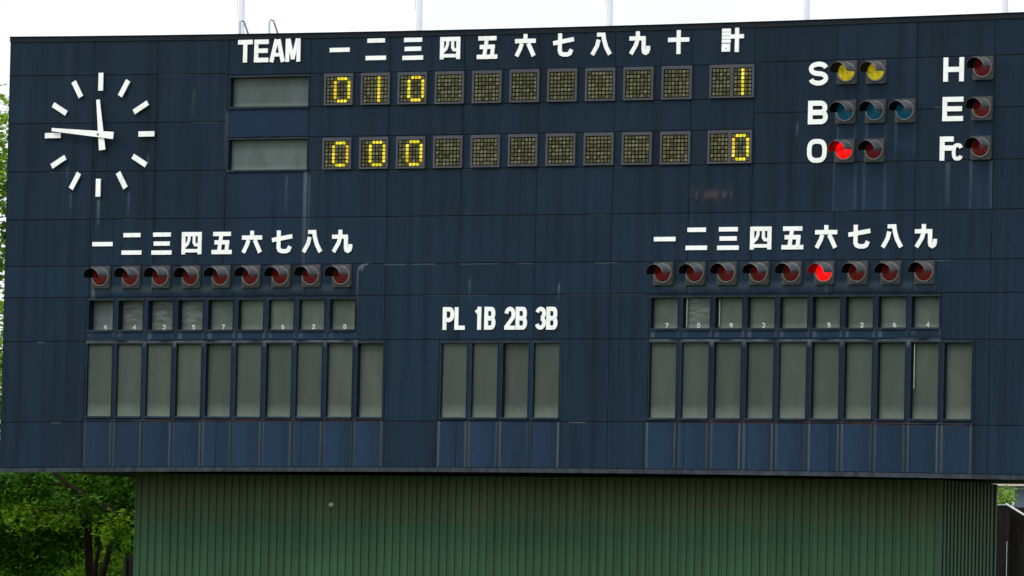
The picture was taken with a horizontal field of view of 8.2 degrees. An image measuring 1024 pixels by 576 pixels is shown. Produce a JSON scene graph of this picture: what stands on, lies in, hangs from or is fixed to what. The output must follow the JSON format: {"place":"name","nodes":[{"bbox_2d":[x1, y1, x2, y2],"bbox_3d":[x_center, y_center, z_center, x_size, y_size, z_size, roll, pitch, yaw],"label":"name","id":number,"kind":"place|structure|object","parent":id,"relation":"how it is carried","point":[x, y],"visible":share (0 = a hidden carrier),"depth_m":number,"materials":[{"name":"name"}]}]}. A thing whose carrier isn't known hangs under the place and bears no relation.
{"place":"outdoors","nodes":[
{"label":"outdoors","id":0,"kind":"place"},
{"bbox_2d":[0,0,1023,565],"label":"sky","id":1,"kind":"structure","parent":0,"point":[17,17],"materials":[{"name":"white"}]},
{"bbox_2d":[133,473,997,575],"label":"base building","id":2,"kind":"structure","parent":0,"point":[276,525],"depth_m":115.38,"materials":[{"name":"green metal"}]},
{"bbox_2d":[0,12,1023,483],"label":"scoreboard","id":3,"kind":"object","parent":2,"relation":"on","point":[516,320],"visible":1,"depth_m":115.00,"materials":[{"name":"metal"}]},
{"bbox_2d":[83,266,110,287],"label":"signal lamp","id":4,"kind":"object","parent":3,"relation":"attached to","point":[100,276],"visible":1,"depth_m":118.41,"materials":[{"name":"metal"}]},
{"bbox_2d":[84,342,112,417],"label":"display window","id":5,"kind":"structure","parent":3,"relation":"in","point":[99,360],"depth_m":118.47,"materials":[{"name":"glass"}]},
{"bbox_2d":[45,73,154,196],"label":"clock","id":6,"kind":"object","parent":3,"relation":"attached to","point":[100,134],"depth_m":118.61,"materials":[{"name":"white metal"}]},
{"bbox_2d":[87,299,113,331],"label":"display window","id":7,"kind":"structure","parent":3,"relation":"in","point":[100,313],"depth_m":118.64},
{"bbox_2d":[113,266,140,287],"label":"signal lamp","id":8,"kind":"object","parent":3,"relation":"attached to","point":[130,276],"visible":1,"depth_m":118.14,"materials":[{"name":"metal"}]},
{"bbox_2d":[114,342,142,417],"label":"display window","id":9,"kind":"structure","parent":3,"relation":"in","point":[128,380],"depth_m":118.21,"materials":[{"name":"glass"}]},
{"bbox_2d":[116,299,143,331],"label":"display window","id":10,"kind":"structure","parent":3,"relation":"in","point":[130,313],"depth_m":118.35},
{"bbox_2d":[143,265,170,287],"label":"signal lamp","id":11,"kind":"object","parent":3,"relation":"attached to","point":[160,275],"visible":1,"depth_m":117.88,"materials":[{"name":"metal"}]},
{"bbox_2d":[143,342,172,417],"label":"display window","id":12,"kind":"structure","parent":3,"relation":"in","point":[158,366],"depth_m":117.95,"materials":[{"name":"glass"}]},
{"bbox_2d":[146,299,173,331],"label":"display window","id":13,"kind":"structure","parent":3,"relation":"in","point":[159,313],"depth_m":118.09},
{"bbox_2d":[173,265,200,287],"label":"signal lamp","id":14,"kind":"object","parent":3,"relation":"attached to","point":[190,275],"visible":1,"depth_m":117.62,"materials":[{"name":"metal"}]},
{"bbox_2d":[173,342,202,417],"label":"display window","id":15,"kind":"structure","parent":3,"relation":"in","point":[188,357],"depth_m":117.69,"materials":[{"name":"glass"}]},
{"bbox_2d":[176,299,203,331],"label":"display window","id":16,"kind":"structure","parent":3,"relation":"in","point":[189,311],"depth_m":117.80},
{"bbox_2d":[203,265,231,287],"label":"signal lamp","id":17,"kind":"object","parent":3,"relation":"attached to","point":[220,275],"visible":1,"depth_m":117.36,"materials":[{"name":"metal"}]},
{"bbox_2d":[203,342,232,417],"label":"display window","id":18,"kind":"structure","parent":3,"relation":"in","point":[218,357],"depth_m":117.46,"materials":[{"name":"glass"}]},
{"bbox_2d":[206,298,233,330],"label":"display window","id":19,"kind":"structure","parent":3,"relation":"in","point":[219,311],"depth_m":117.54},
{"bbox_2d":[237,0,244,33],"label":"flagpole","id":20,"kind":"object","parent":3,"relation":"on","point":[241,13],"visible":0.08,"depth_m":119.27,"materials":[{"name":"metal"}]},
{"bbox_2d":[234,265,261,287],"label":"signal lamp","id":21,"kind":"object","parent":3,"relation":"attached to","point":[250,275],"visible":1,"depth_m":117.11,"materials":[{"name":"metal"}]},
{"bbox_2d":[233,342,262,417],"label":"display window","id":22,"kind":"structure","parent":3,"relation":"in","point":[248,357],"depth_m":117.17,"materials":[{"name":"glass"}]},
{"bbox_2d":[236,298,264,330],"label":"display window","id":23,"kind":"structure","parent":3,"relation":"in","point":[250,316],"depth_m":117.26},
{"bbox_2d":[239,19,277,33],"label":"roof ladder","id":24,"kind":"object","parent":3,"relation":"attached to","point":[274,23],"visible":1,"depth_m":117.90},
{"bbox_2d":[226,137,308,171],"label":"display window","id":25,"kind":"structure","parent":3,"relation":"in","point":[245,154],"depth_m":117.31,"materials":[{"name":"glass"}]},
{"bbox_2d":[228,75,309,108],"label":"display window","id":26,"kind":"structure","parent":3,"relation":"in","point":[273,91],"depth_m":117.37,"materials":[{"name":"glass"}]},
{"bbox_2d":[263,265,290,286],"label":"signal lamp","id":27,"kind":"object","parent":3,"relation":"attached to","point":[280,275],"visible":1,"depth_m":116.85,"materials":[{"name":"metal"}]},
{"bbox_2d":[263,342,292,418],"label":"display window","id":28,"kind":"structure","parent":3,"relation":"in","point":[278,357],"depth_m":116.94,"materials":[{"name":"glass"}]},
{"bbox_2d":[267,298,294,330],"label":"display window","id":29,"kind":"structure","parent":3,"relation":"in","point":[280,312],"depth_m":116.98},
{"bbox_2d":[293,264,321,286],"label":"signal lamp","id":30,"kind":"object","parent":3,"relation":"attached to","point":[310,274],"visible":1,"depth_m":116.59,"materials":[{"name":"metal"}]},
{"bbox_2d":[294,342,322,418],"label":"display window","id":31,"kind":"structure","parent":3,"relation":"in","point":[308,369],"depth_m":116.66,"materials":[{"name":"glass"}]},
{"bbox_2d":[297,298,325,330],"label":"display window","id":32,"kind":"structure","parent":3,"relation":"in","point":[311,311],"depth_m":116.71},
{"bbox_2d":[322,137,351,169],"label":"dot matrix display","id":33,"kind":"object","parent":3,"relation":"attached to","point":[336,153],"visible":1,"depth_m":116.58},
{"bbox_2d":[324,264,351,286],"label":"signal lamp","id":34,"kind":"object","parent":3,"relation":"attached to","point":[341,274],"visible":1,"depth_m":116.33,"materials":[{"name":"metal"}]},
{"bbox_2d":[324,73,353,105],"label":"dot matrix display","id":35,"kind":"object","parent":3,"relation":"attached to","point":[338,88],"visible":1,"depth_m":116.63},
{"bbox_2d":[324,342,353,418],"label":"display window","id":36,"kind":"structure","parent":3,"relation":"in","point":[339,355],"depth_m":116.40,"materials":[{"name":"glass"}]},
{"bbox_2d":[328,298,355,330],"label":"display window","id":37,"kind":"structure","parent":3,"relation":"in","point":[342,311],"depth_m":116.49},
{"bbox_2d":[354,342,384,418],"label":"display window","id":38,"kind":"structure","parent":3,"relation":"in","point":[370,355],"depth_m":116.17,"materials":[{"name":"glass"}]},
{"bbox_2d":[359,137,388,168],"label":"dot matrix display","id":39,"kind":"object","parent":3,"relation":"attached to","point":[373,152],"visible":1,"depth_m":116.27},
{"bbox_2d":[360,72,390,104],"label":"dot matrix display","id":40,"kind":"object","parent":3,"relation":"attached to","point":[375,88],"visible":1,"depth_m":116.32},
{"bbox_2d":[395,136,425,168],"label":"dot matrix display","id":41,"kind":"object","parent":3,"relation":"attached to","point":[410,152],"visible":1,"depth_m":115.96},
{"bbox_2d":[397,72,427,103],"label":"dot matrix display","id":42,"kind":"object","parent":3,"relation":"attached to","point":[412,87],"visible":1,"depth_m":116.01},
{"bbox_2d":[415,0,422,29],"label":"flagpole","id":43,"kind":"object","parent":3,"relation":"on","point":[419,15],"visible":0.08,"depth_m":117.73,"materials":[{"name":"metal"}]},
{"bbox_2d":[433,135,462,167],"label":"dot matrix display","id":44,"kind":"object","parent":3,"relation":"attached to","point":[447,151],"visible":1,"depth_m":115.64},
{"bbox_2d":[434,71,464,103],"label":"dot matrix display","id":45,"kind":"object","parent":3,"relation":"attached to","point":[449,87],"visible":1,"depth_m":115.70},
{"bbox_2d":[438,342,467,418],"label":"display window","id":46,"kind":"structure","parent":3,"relation":"in","point":[453,365],"depth_m":115.44,"materials":[{"name":"glass"}]},
{"bbox_2d":[469,342,498,418],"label":"display window","id":47,"kind":"structure","parent":3,"relation":"in","point":[484,355],"depth_m":115.19,"materials":[{"name":"glass"}]},
{"bbox_2d":[470,135,500,167],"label":"dot matrix display","id":48,"kind":"object","parent":3,"relation":"attached to","point":[485,150],"visible":1,"depth_m":115.33},
{"bbox_2d":[472,70,502,102],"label":"dot matrix display","id":49,"kind":"object","parent":3,"relation":"attached to","point":[486,86],"visible":1,"depth_m":115.39},
{"bbox_2d":[500,342,529,418],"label":"display window","id":50,"kind":"structure","parent":3,"relation":"in","point":[515,355],"depth_m":114.96,"materials":[{"name":"glass"}]},
{"bbox_2d":[507,134,538,166],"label":"dot matrix display","id":51,"kind":"object","parent":3,"relation":"attached to","point":[522,149],"visible":1,"depth_m":115.02},
{"bbox_2d":[509,69,539,102],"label":"dot matrix display","id":52,"kind":"object","parent":3,"relation":"attached to","point":[524,85],"visible":1,"depth_m":115.08},
{"bbox_2d":[531,341,560,418],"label":"display window","id":53,"kind":"structure","parent":3,"relation":"in","point":[546,354],"depth_m":114.65,"materials":[{"name":"glass"}]},
{"bbox_2d":[545,133,575,165],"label":"dot matrix display","id":54,"kind":"object","parent":3,"relation":"attached to","point":[560,150],"visible":1,"depth_m":114.71},
{"bbox_2d":[547,68,577,101],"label":"dot matrix display","id":55,"kind":"object","parent":3,"relation":"attached to","point":[562,84],"visible":1,"depth_m":114.76},
{"bbox_2d":[583,132,613,164],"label":"dot matrix display","id":56,"kind":"object","parent":3,"relation":"attached to","point":[598,148],"visible":1,"depth_m":114.40},
{"bbox_2d":[585,67,615,100],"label":"dot matrix display","id":57,"kind":"object","parent":3,"relation":"attached to","point":[600,84],"visible":1,"depth_m":114.45},
{"bbox_2d":[605,0,612,25],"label":"flagpole","id":58,"kind":"object","parent":3,"relation":"on","point":[609,12],"visible":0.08,"depth_m":116.12,"materials":[{"name":"metal"}]},
{"bbox_2d":[621,132,652,164],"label":"dot matrix display","id":59,"kind":"object","parent":3,"relation":"attached to","point":[636,148],"visible":1,"depth_m":114.09},
{"bbox_2d":[623,66,653,99],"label":"dot matrix display","id":60,"kind":"object","parent":3,"relation":"attached to","point":[638,83],"visible":1,"depth_m":114.14},
{"bbox_2d":[646,262,673,284],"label":"signal lamp","id":61,"kind":"object","parent":3,"relation":"attached to","point":[662,273],"visible":1,"depth_m":113.67,"materials":[{"name":"metal"}]},
{"bbox_2d":[647,341,677,419],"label":"display window","id":62,"kind":"structure","parent":3,"relation":"in","point":[662,354],"depth_m":113.73,"materials":[{"name":"glass"}]},
{"bbox_2d":[649,296,678,329],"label":"display window","id":63,"kind":"structure","parent":3,"relation":"in","point":[663,311],"depth_m":113.82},
{"bbox_2d":[660,131,690,164],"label":"dot matrix display","id":64,"kind":"object","parent":3,"relation":"attached to","point":[675,147],"visible":1,"depth_m":113.77},
{"bbox_2d":[661,65,692,99],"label":"dot matrix display","id":65,"kind":"object","parent":3,"relation":"attached to","point":[677,82],"visible":1,"depth_m":113.83},
{"bbox_2d":[678,261,705,284],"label":"signal lamp","id":66,"kind":"object","parent":3,"relation":"attached to","point":[694,273],"visible":1,"depth_m":113.41,"materials":[{"name":"metal"}]},
{"bbox_2d":[679,341,709,419],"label":"display window","id":67,"kind":"structure","parent":3,"relation":"in","point":[694,381],"depth_m":113.45,"materials":[{"name":"glass"}]},
{"bbox_2d":[681,296,710,329],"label":"display window","id":68,"kind":"structure","parent":3,"relation":"in","point":[695,309],"depth_m":113.57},
{"bbox_2d":[709,261,737,284],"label":"signal lamp","id":69,"kind":"object","parent":3,"relation":"attached to","point":[726,272],"visible":1,"depth_m":113.16,"materials":[{"name":"metal"}]},
{"bbox_2d":[711,341,741,419],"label":"display window","id":70,"kind":"structure","parent":3,"relation":"in","point":[726,395],"depth_m":113.21,"materials":[{"name":"glass"}]},
{"bbox_2d":[713,296,743,329],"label":"display window","id":71,"kind":"structure","parent":3,"relation":"in","point":[728,310],"depth_m":113.29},
{"bbox_2d":[707,130,752,163],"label":"dot matrix display","id":72,"kind":"object","parent":3,"relation":"attached to","point":[728,146],"visible":1,"depth_m":113.33},
{"bbox_2d":[709,64,754,97],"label":"dot matrix display","id":73,"kind":"object","parent":3,"relation":"attached to","point":[732,81],"visible":1,"depth_m":113.38},
{"bbox_2d":[742,261,769,284],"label":"signal lamp","id":74,"kind":"object","parent":3,"relation":"attached to","point":[758,272],"visible":1,"depth_m":112.90,"materials":[{"name":"metal"}]},
{"bbox_2d":[744,341,774,419],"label":"display window","id":75,"kind":"structure","parent":3,"relation":"in","point":[759,367],"depth_m":112.96,"materials":[{"name":"glass"}]},
{"bbox_2d":[746,296,775,329],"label":"display window","id":76,"kind":"structure","parent":3,"relation":"in","point":[760,309],"depth_m":113.04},
{"bbox_2d":[774,261,802,284],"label":"signal lamp","id":77,"kind":"object","parent":3,"relation":"attached to","point":[791,272],"visible":1,"depth_m":112.64,"materials":[{"name":"metal"}]},
{"bbox_2d":[776,341,807,419],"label":"display window","id":78,"kind":"structure","parent":3,"relation":"in","point":[792,357],"depth_m":112.68,"materials":[{"name":"glass"}]},
{"bbox_2d":[778,295,808,329],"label":"display window","id":79,"kind":"structure","parent":3,"relation":"in","point":[793,310],"depth_m":112.76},
{"bbox_2d":[803,0,809,19],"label":"flagpole","id":80,"kind":"object","parent":3,"relation":"on","point":[806,9],"depth_m":114.50,"materials":[{"name":"metal"}]},
{"bbox_2d":[807,261,835,284],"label":"signal lamp","id":81,"kind":"object","parent":3,"relation":"attached to","point":[823,272],"visible":1,"depth_m":112.38,"materials":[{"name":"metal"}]},
{"bbox_2d":[809,341,839,419],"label":"display window","id":82,"kind":"structure","parent":3,"relation":"in","point":[825,357],"depth_m":112.43,"materials":[{"name":"glass"}]},
{"bbox_2d":[811,295,841,329],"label":"display window","id":83,"kind":"structure","parent":3,"relation":"in","point":[826,309],"depth_m":112.52,"materials":[{"name":"glass"}]},
{"bbox_2d":[828,139,855,162],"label":"signal lamp","id":84,"kind":"object","parent":3,"relation":"attached to","point":[844,150],"visible":1,"depth_m":112.35,"materials":[{"name":"metal"}]},
{"bbox_2d":[829,100,856,123],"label":"signal lamp","id":85,"kind":"object","parent":3,"relation":"attached to","point":[845,111],"visible":1,"depth_m":112.38,"materials":[{"name":"metal"}]},
{"bbox_2d":[829,60,857,83],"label":"signal lamp","id":86,"kind":"object","parent":3,"relation":"attached to","point":[846,71],"visible":1,"depth_m":112.41,"materials":[{"name":"metal"}]},
{"bbox_2d":[841,261,868,283],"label":"signal lamp","id":87,"kind":"object","parent":3,"relation":"attached to","point":[857,272],"visible":1,"depth_m":112.12,"materials":[{"name":"metal"}]},
{"bbox_2d":[842,341,872,420],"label":"display window","id":88,"kind":"structure","parent":3,"relation":"in","point":[858,357],"depth_m":112.19,"materials":[{"name":"glass"}]},
{"bbox_2d":[844,295,873,329],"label":"display window","id":89,"kind":"structure","parent":3,"relation":"in","point":[859,311],"depth_m":112.27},
{"bbox_2d":[857,138,885,161],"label":"signal lamp","id":90,"kind":"object","parent":3,"relation":"attached to","point":[873,149],"visible":1,"depth_m":112.11,"materials":[{"name":"metal"}]},
{"bbox_2d":[858,99,886,122],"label":"signal lamp","id":91,"kind":"object","parent":3,"relation":"attached to","point":[875,110],"visible":1,"depth_m":112.14,"materials":[{"name":"metal"}]},
{"bbox_2d":[859,60,887,83],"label":"signal lamp","id":92,"kind":"object","parent":3,"relation":"attached to","point":[875,71],"visible":1,"depth_m":112.18,"materials":[{"name":"metal"}]},
{"bbox_2d":[874,260,901,283],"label":"signal lamp","id":93,"kind":"object","parent":3,"relation":"attached to","point":[890,271],"visible":1,"depth_m":111.86,"materials":[{"name":"metal"}]},
{"bbox_2d":[875,341,906,420],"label":"display window","id":94,"kind":"structure","parent":3,"relation":"in","point":[891,357],"depth_m":111.94,"materials":[{"name":"glass"}]},
{"bbox_2d":[876,295,907,328],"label":"display window","id":95,"kind":"structure","parent":3,"relation":"in","point":[892,313],"depth_m":112.00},
{"bbox_2d":[888,98,916,122],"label":"signal lamp","id":96,"kind":"object","parent":3,"relation":"attached to","point":[904,110],"visible":1,"depth_m":111.91,"materials":[{"name":"metal"}]},
{"bbox_2d":[908,260,935,283],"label":"signal lamp","id":97,"kind":"object","parent":3,"relation":"attached to","point":[924,271],"visible":1,"depth_m":111.60,"materials":[{"name":"metal"}]},
{"bbox_2d":[908,341,939,420],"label":"display window","id":98,"kind":"structure","parent":3,"relation":"in","point":[924,357],"depth_m":111.67,"materials":[{"name":"glass"}]},
{"bbox_2d":[910,295,940,328],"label":"display window","id":99,"kind":"structure","parent":3,"relation":"in","point":[925,311],"depth_m":111.75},
{"bbox_2d":[941,341,972,420],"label":"display window","id":100,"kind":"structure","parent":3,"relation":"in","point":[957,357],"depth_m":111.42,"materials":[{"name":"glass"}]},
{"bbox_2d":[964,136,991,159],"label":"signal lamp","id":101,"kind":"object","parent":3,"relation":"attached to","point":[980,147],"visible":1,"depth_m":111.28,"materials":[{"name":"metal"}]},
{"bbox_2d":[965,96,992,119],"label":"signal lamp","id":102,"kind":"object","parent":3,"relation":"attached to","point":[981,107],"visible":1,"depth_m":111.31,"materials":[{"name":"metal"}]},
{"bbox_2d":[966,56,994,79],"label":"signal lamp","id":103,"kind":"object","parent":3,"relation":"attached to","point":[982,67],"visible":1,"depth_m":111.34,"materials":[{"name":"metal"}]},
{"bbox_2d":[1002,0,1007,12],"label":"flagpole","id":104,"kind":"object","parent":3,"relation":"on","point":[1004,6],"depth_m":112.92,"materials":[{"name":"metal"}]},
{"bbox_2d":[996,503,1023,575],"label":"building","id":105,"kind":"structure","parent":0,"point":[1010,544],"depth_m":132.51,"materials":[{"name":"metal"}]},
{"bbox_2d":[997,484,1023,506],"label":"pale building","id":106,"kind":"structure","parent":0,"point":[1019,491],"depth_m":147.55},
{"bbox_2d":[1012,488,1023,506],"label":"window","id":107,"kind":"structure","parent":106,"relation":"in","point":[1019,491],"depth_m":147.54,"materials":[{"name":"blue glass"}]},
{"label":"ground","id":108,"kind":"structure","parent":0,"visible":0},
{"bbox_2d":[0,84,27,540],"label":"broadleaf tree","id":109,"kind":"object","parent":108,"relation":"on","point":[4,117],"visible":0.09,"depth_m":140.15,"materials":[{"name":"green plant"}]},
{"bbox_2d":[0,389,134,575],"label":"broadleaf tree","id":110,"kind":"object","parent":108,"relation":"on","point":[19,555],"visible":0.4,"depth_m":128.67,"materials":[{"name":"green plant"}]},
{"bbox_2d":[0,472,135,544],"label":"broadleaf tree","id":111,"kind":"object","parent":108,"relation":"on","point":[34,488],"visible":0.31,"depth_m":125.86,"materials":[{"name":"green plant"}]},
{"bbox_2d":[33,481,118,575],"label":"broadleaf tree","id":112,"kind":"object","parent":108,"relation":"on","point":[76,554],"depth_m":148.37,"materials":[{"name":"green plant"}]},
{"bbox_2d":[37,472,133,575],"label":"broadleaf tree","id":113,"kind":"object","parent":108,"relation":"on","point":[106,562],"visible":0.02,"depth_m":132.08,"materials":[{"name":"green plant"}]},
{"bbox_2d":[47,486,133,575],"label":"broadleaf tree","id":114,"kind":"object","parent":108,"relation":"on","point":[111,573],"visible":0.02,"depth_m":145.73,"materials":[{"name":"green plant"}]},
{"bbox_2d":[124,554,133,575],"bbox_3d":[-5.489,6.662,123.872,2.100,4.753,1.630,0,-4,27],"label":"post","id":115,"kind":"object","parent":108,"relation":"on","point":[128,565],"depth_m":123.71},
{"bbox_2d":[997,484,1017,506],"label":"broadleaf tree","id":116,"kind":"object","parent":108,"relation":"on","point":[1004,500],"visible":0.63,"depth_m":136.84,"materials":[{"name":"green plant"}]}
]}

